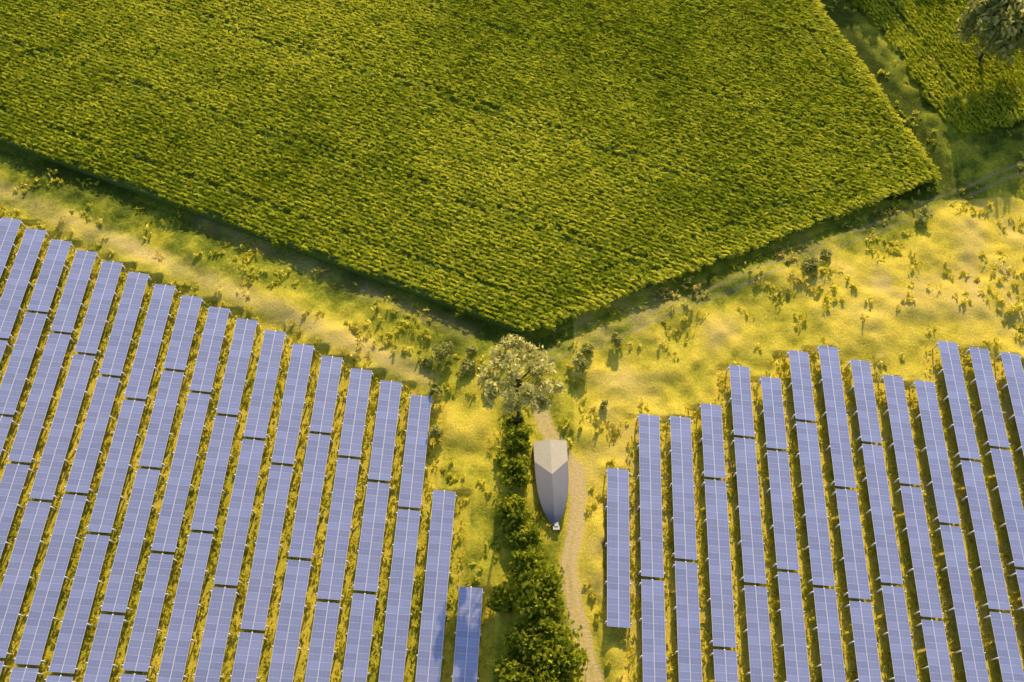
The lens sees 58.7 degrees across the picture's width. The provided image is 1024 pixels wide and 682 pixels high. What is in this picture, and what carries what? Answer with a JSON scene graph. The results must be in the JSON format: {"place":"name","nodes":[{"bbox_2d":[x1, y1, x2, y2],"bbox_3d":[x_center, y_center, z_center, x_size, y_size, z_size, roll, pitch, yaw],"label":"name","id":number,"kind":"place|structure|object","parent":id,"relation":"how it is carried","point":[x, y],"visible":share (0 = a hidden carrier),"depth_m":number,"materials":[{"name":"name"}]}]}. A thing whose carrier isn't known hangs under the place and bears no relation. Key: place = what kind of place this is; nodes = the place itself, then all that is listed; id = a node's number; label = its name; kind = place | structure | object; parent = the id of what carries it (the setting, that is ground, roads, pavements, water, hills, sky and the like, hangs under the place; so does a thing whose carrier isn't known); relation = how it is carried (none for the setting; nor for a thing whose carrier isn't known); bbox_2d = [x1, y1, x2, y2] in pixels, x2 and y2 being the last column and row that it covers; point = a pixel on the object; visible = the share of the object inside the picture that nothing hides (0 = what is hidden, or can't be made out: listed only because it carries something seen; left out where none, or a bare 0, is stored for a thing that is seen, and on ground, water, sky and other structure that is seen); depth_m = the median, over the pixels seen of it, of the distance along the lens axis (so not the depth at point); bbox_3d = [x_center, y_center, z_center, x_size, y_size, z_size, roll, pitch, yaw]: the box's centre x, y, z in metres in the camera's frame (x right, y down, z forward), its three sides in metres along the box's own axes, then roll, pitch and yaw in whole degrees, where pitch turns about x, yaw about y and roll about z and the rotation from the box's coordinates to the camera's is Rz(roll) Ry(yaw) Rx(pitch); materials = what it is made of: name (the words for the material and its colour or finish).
{"place":"outdoors","nodes":[
{"label":"outdoors","id":0,"kind":"place"},
{"bbox_2d":[0,0,941,334],"bbox_3d":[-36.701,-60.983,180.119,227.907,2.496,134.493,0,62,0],"label":"maize field","id":1,"kind":"structure","parent":0,"point":[794,60],"depth_m":168.52,"materials":[{"name":"green plant"}]},
{"bbox_2d":[0,0,1023,681],"bbox_3d":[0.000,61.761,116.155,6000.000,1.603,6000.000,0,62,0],"label":"ground","id":2,"kind":"structure","parent":0,"point":[622,378],"depth_m":147.03,"materials":[{"name":"plant"}]},
{"bbox_2d":[0,212,1023,681],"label":"grass tussocks","id":3,"kind":"object","parent":2,"relation":"on","point":[634,568],"visible":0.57,"depth_m":135.39,"materials":[{"name":"green plant"}]},
{"bbox_2d":[0,0,1023,681],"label":"meadow tussocks","id":4,"kind":"object","parent":2,"relation":"on","point":[616,312],"visible":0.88,"depth_m":152.61,"materials":[{"name":"plant"}]},
{"bbox_2d":[0,215,1023,681],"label":"solar racking","id":5,"kind":"object","parent":2,"relation":"on","point":[456,495],"visible":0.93,"depth_m":136.55,"materials":[{"name":"grey metal"}]},
{"bbox_2d":[0,217,1023,681],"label":"solar panels","id":6,"kind":"object","parent":5,"relation":"on","point":[146,621],"visible":1,"depth_m":134.00,"materials":[{"name":"blue glass"}]},
{"bbox_2d":[476,333,566,424],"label":"tree","id":7,"kind":"object","parent":2,"relation":"on","point":[529,392],"depth_m":126.20,"materials":[{"name":"green plant"}]},
{"bbox_2d":[485,411,589,681],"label":"hedge","id":8,"kind":"object","parent":2,"relation":"on","point":[534,637],"depth_m":126.23,"materials":[{"name":"green plant"}]},
{"bbox_2d":[533,440,568,525],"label":"covered boat","id":9,"kind":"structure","parent":2,"relation":"on","point":[551,467],"depth_m":136.44,"materials":[{"name":"grey fabric"}]},
{"bbox_2d":[552,522,559,529],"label":"outboard motor","id":10,"kind":"object","parent":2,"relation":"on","point":[556,526],"visible":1,"depth_m":133.98,"materials":[{"name":"white"}]},
{"bbox_2d":[420,205,934,440],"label":"shrubs","id":11,"kind":"object","parent":2,"relation":"on","point":[811,262],"depth_m":146.43,"materials":[{"name":"green plant"}]},
{"bbox_2d":[954,0,1023,68],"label":"corner tree","id":12,"kind":"object","parent":2,"relation":"on","point":[981,19],"depth_m":166.01,"materials":[{"name":"green plant"}]},
{"bbox_2d":[0,223,1023,680],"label":"solar panel backs","id":13,"kind":"object","parent":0,"point":[640,529],"visible":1,"depth_m":134.61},
{"bbox_2d":[851,0,1023,135],"bbox_3d":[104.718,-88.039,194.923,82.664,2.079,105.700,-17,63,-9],"label":"maize field","id":14,"kind":"structure","parent":0,"point":[1010,117],"depth_m":176.12,"materials":[{"name":"green plant"}]}
]}

